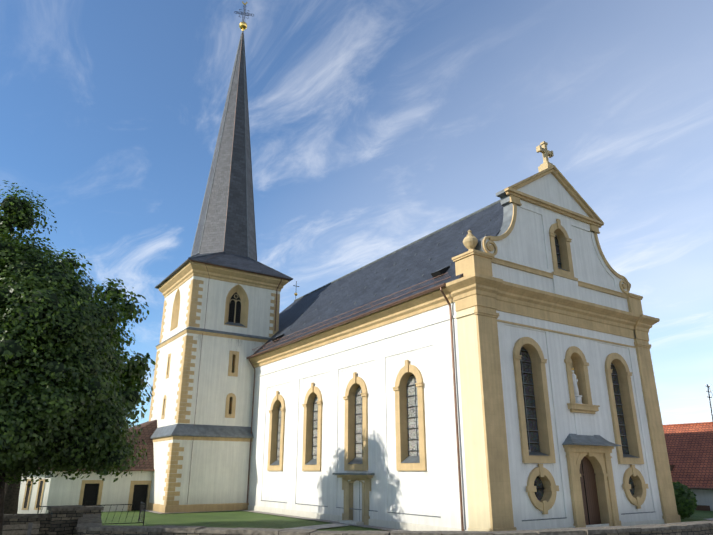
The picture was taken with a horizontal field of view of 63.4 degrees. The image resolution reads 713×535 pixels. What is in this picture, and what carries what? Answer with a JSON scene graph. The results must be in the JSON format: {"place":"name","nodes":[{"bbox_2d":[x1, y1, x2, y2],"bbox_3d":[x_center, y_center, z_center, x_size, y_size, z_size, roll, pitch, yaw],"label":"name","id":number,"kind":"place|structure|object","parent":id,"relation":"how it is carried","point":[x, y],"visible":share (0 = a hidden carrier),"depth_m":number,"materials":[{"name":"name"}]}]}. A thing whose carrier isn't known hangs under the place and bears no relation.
{"place":"outdoors","nodes":[
{"label":"outdoors","id":0,"kind":"place"},
{"bbox_2d":[17,471,151,513],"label":"sacristy walls","id":1,"kind":"structure","parent":0,"point":[59,490],"depth_m":37.17,"materials":[{"name":"white paint"}]},
{"bbox_2d":[83,506,103,513],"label":"stone block","id":2,"kind":"structure","parent":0,"point":[93,509],"depth_m":18.18,"materials":[{"name":"grey stone"}]},
{"bbox_2d":[151,276,279,427],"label":"tower walls","id":3,"kind":"structure","parent":0,"point":[215,384],"depth_m":41.74,"materials":[{"name":"white paint"}]},
{"bbox_2d":[147,261,288,512],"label":"tower stone trim","id":4,"kind":"structure","parent":3,"relation":"attached to","point":[236,307],"depth_m":41.28,"materials":[{"name":"beige stone"}]},
{"bbox_2d":[155,31,292,288],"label":"spire","id":5,"kind":"structure","parent":3,"relation":"on","point":[238,243],"depth_m":47.82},
{"bbox_2d":[234,1,253,31],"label":"spire cross","id":6,"kind":"object","parent":5,"relation":"on","point":[242,25],"visible":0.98,"depth_m":55.78,"materials":[{"name":"gold metal"}]},
{"bbox_2d":[187,32,290,502],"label":"cable","id":7,"kind":"object","parent":3,"relation":"attached to","point":[234,269],"visible":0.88,"depth_m":44.20,"materials":[{"name":"grey metal"}]},
{"bbox_2d":[0,0,712,430],"label":"sky","id":8,"kind":"structure","parent":0,"point":[377,127],"materials":[{"name":"blue"}]},
{"bbox_2d":[101,510,712,530],"bbox_3d":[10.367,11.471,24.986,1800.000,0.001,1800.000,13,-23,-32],"label":"field ground","id":9,"kind":"structure","parent":0,"point":[233,519],"depth_m":31.10,"materials":[{"name":"green plant"}]},
{"bbox_2d":[2,513,51,534],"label":"churchyard wall","id":10,"kind":"structure","parent":9,"relation":"on","point":[43,520],"depth_m":16.14,"materials":[{"name":"grey stone"}]},
{"bbox_2d":[47,505,85,534],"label":"gate pillar","id":11,"kind":"structure","parent":9,"relation":"on","point":[64,520],"depth_m":16.37,"materials":[{"name":"grey stone"}]},
{"bbox_2d":[21,420,156,510],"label":"outbuilding","id":12,"kind":"structure","parent":9,"relation":"on","point":[91,492],"depth_m":39.20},
{"bbox_2d":[76,514,101,534],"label":"stone block","id":13,"kind":"structure","parent":9,"relation":"on","point":[85,521],"depth_m":15.10,"materials":[{"name":"grey stone"}]},
{"bbox_2d":[37,501,145,524],"bbox_3d":[-12.676,11.898,27.825,4.951,1.020,2.053,13,-23,-32],"label":"iron railing","id":14,"kind":"object","parent":9,"relation":"on","point":[142,504],"visible":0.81,"depth_m":27.95,"materials":[{"name":"black metal"}]},
{"bbox_2d":[62,258,143,413],"bbox_3d":[-14.217,3.375,25.146,9.133,7.807,9.538,13,-23,-32],"label":"tree","id":15,"kind":"object","parent":9,"relation":"on","point":[135,394],"visible":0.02,"depth_m":25.76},
{"bbox_2d":[4,248,155,514],"bbox_3d":[-14.155,5.027,24.447,10.160,12.121,10.620,13,-23,-32],"label":"linden","id":16,"kind":"object","parent":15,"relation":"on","point":[129,386],"depth_m":25.53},
{"bbox_2d":[143,509,239,513],"bbox_3d":[-12.096,16.901,40.531,6.100,0.001,8.800,13,-23,-32],"label":"gravel strip","id":17,"kind":"object","parent":9,"relation":"on","point":[182,512],"depth_m":37.36,"materials":[{"name":"beige gravel"}]},
{"bbox_2d":[149,439,251,504],"bbox_3d":[-10.893,14.955,42.075,7.840,4.720,7.840,13,-23,-32],"label":"tower base","id":18,"kind":"object","parent":9,"relation":"on","point":[217,473],"visible":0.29,"depth_m":38.53,"materials":[{"name":"white paint"}]},
{"bbox_2d":[284,523,347,528],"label":"footpath","id":19,"kind":"structure","parent":9,"relation":"on","point":[322,526],"depth_m":27.26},
{"bbox_2d":[241,510,408,530],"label":"gravel strip","id":20,"kind":"structure","parent":9,"relation":"on","point":[369,526],"depth_m":30.58,"materials":[{"name":"grey gravel"}]},
{"bbox_2d":[249,302,468,529],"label":"church nave walls","id":21,"kind":"structure","parent":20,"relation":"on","point":[433,489],"depth_m":29.23,"materials":[{"name":"white paint"}]},
{"bbox_2d":[246,283,463,530],"bbox_3d":[-1.842,8.453,32.515,0.635,10.135,21.450,13,-23,-32],"label":"church gutter","id":22,"kind":"object","parent":21,"relation":"attached to","point":[440,286],"visible":0.9,"depth_m":27.04,"materials":[{"name":"brown metal"}]},
{"bbox_2d":[248,315,467,530],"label":"church nave trim","id":23,"kind":"structure","parent":21,"relation":"attached to","point":[408,388],"depth_m":29.89,"materials":[{"name":"beige stone"}]},
{"bbox_2d":[253,200,503,354],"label":"roof","id":24,"kind":"structure","parent":21,"relation":"on","point":[426,257],"depth_m":35.50,"materials":[{"name":"grey tile"}]},
{"bbox_2d":[252,272,449,352],"bbox_3d":[-1.734,3.276,34.511,0.256,0.254,21.300,13,-23,-32],"label":"roof snow guard","id":25,"kind":"object","parent":24,"relation":"on","point":[349,312],"visible":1,"depth_m":32.46,"materials":[{"name":"orange metal"}]},
{"bbox_2d":[250,273,659,367],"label":"cornice","id":26,"kind":"structure","parent":21,"relation":"attached to","point":[472,290],"depth_m":28.03,"materials":[{"name":"beige stone"}]},
{"bbox_2d":[83,521,712,534],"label":"churchyard wall","id":27,"kind":"structure","parent":9,"relation":"on","point":[694,528],"depth_m":13.32,"materials":[{"name":"grey stone"}]},
{"bbox_2d":[672,481,697,518],"bbox_3d":[17.942,13.054,32.393,2.079,1.980,2.101,13,-23,-32],"label":"shrub foliage","id":28,"kind":"object","parent":9,"relation":"on","point":[686,501],"visible":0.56,"depth_m":31.70,"materials":[{"name":"green plant"}]},
{"bbox_2d":[663,422,712,510],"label":"neighbour house","id":29,"kind":"structure","parent":9,"relation":"on","point":[689,446],"depth_m":41.96,"materials":[{"name":"red tile"}]},
{"bbox_2d":[705,384,712,421],"bbox_3d":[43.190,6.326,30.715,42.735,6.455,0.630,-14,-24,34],"label":"roof power mast","id":30,"kind":"object","parent":29,"relation":"attached to","point":[707,386],"visible":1,"depth_m":42.91,"materials":[{"name":"black metal"}]},
{"bbox_2d":[474,173,628,311],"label":"gable wall","id":31,"kind":"structure","parent":0,"point":[526,242],"depth_m":29.26,"materials":[{"name":"white paint"}]},
{"bbox_2d":[452,141,642,314],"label":"gable trim","id":32,"kind":"structure","parent":31,"relation":"attached to","point":[566,282],"depth_m":29.17,"materials":[{"name":"beige stone"}]},
{"bbox_2d":[496,310,662,529],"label":"front wall","id":33,"kind":"structure","parent":0,"point":[554,347],"depth_m":26.37,"materials":[{"name":"white paint"}]},
{"bbox_2d":[455,305,680,531],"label":"facade stone trim","id":34,"kind":"structure","parent":33,"relation":"attached to","point":[591,483],"depth_m":25.22,"materials":[{"name":"beige stone"}]},
{"bbox_2d":[571,368,582,403],"bbox_3d":[10.261,5.614,27.216,0.460,1.710,0.400,13,-23,-32],"label":"madonna statue","id":35,"kind":"object","parent":33,"relation":"in","point":[578,398],"visible":0.71,"depth_m":27.03,"materials":[{"name":"white stone"}]},
{"label":"street asphalt","id":36,"kind":"structure","parent":0,"visible":0},
{"bbox_2d":[2,523,39,534],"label":"stone blocks","id":37,"kind":"structure","parent":36,"relation":"on","point":[29,527],"depth_m":15.52,"materials":[{"name":"grey stone"}]},
{"bbox_2d":[0,197,126,469],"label":"tree","id":38,"kind":"object","parent":36,"relation":"on","point":[15,348],"visible":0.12,"depth_m":14.90,"materials":[{"name":"green plant"}]},
{"bbox_2d":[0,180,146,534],"bbox_3d":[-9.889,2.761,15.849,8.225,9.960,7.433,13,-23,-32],"label":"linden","id":39,"kind":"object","parent":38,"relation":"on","point":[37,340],"depth_m":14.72,"materials":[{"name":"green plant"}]}
]}

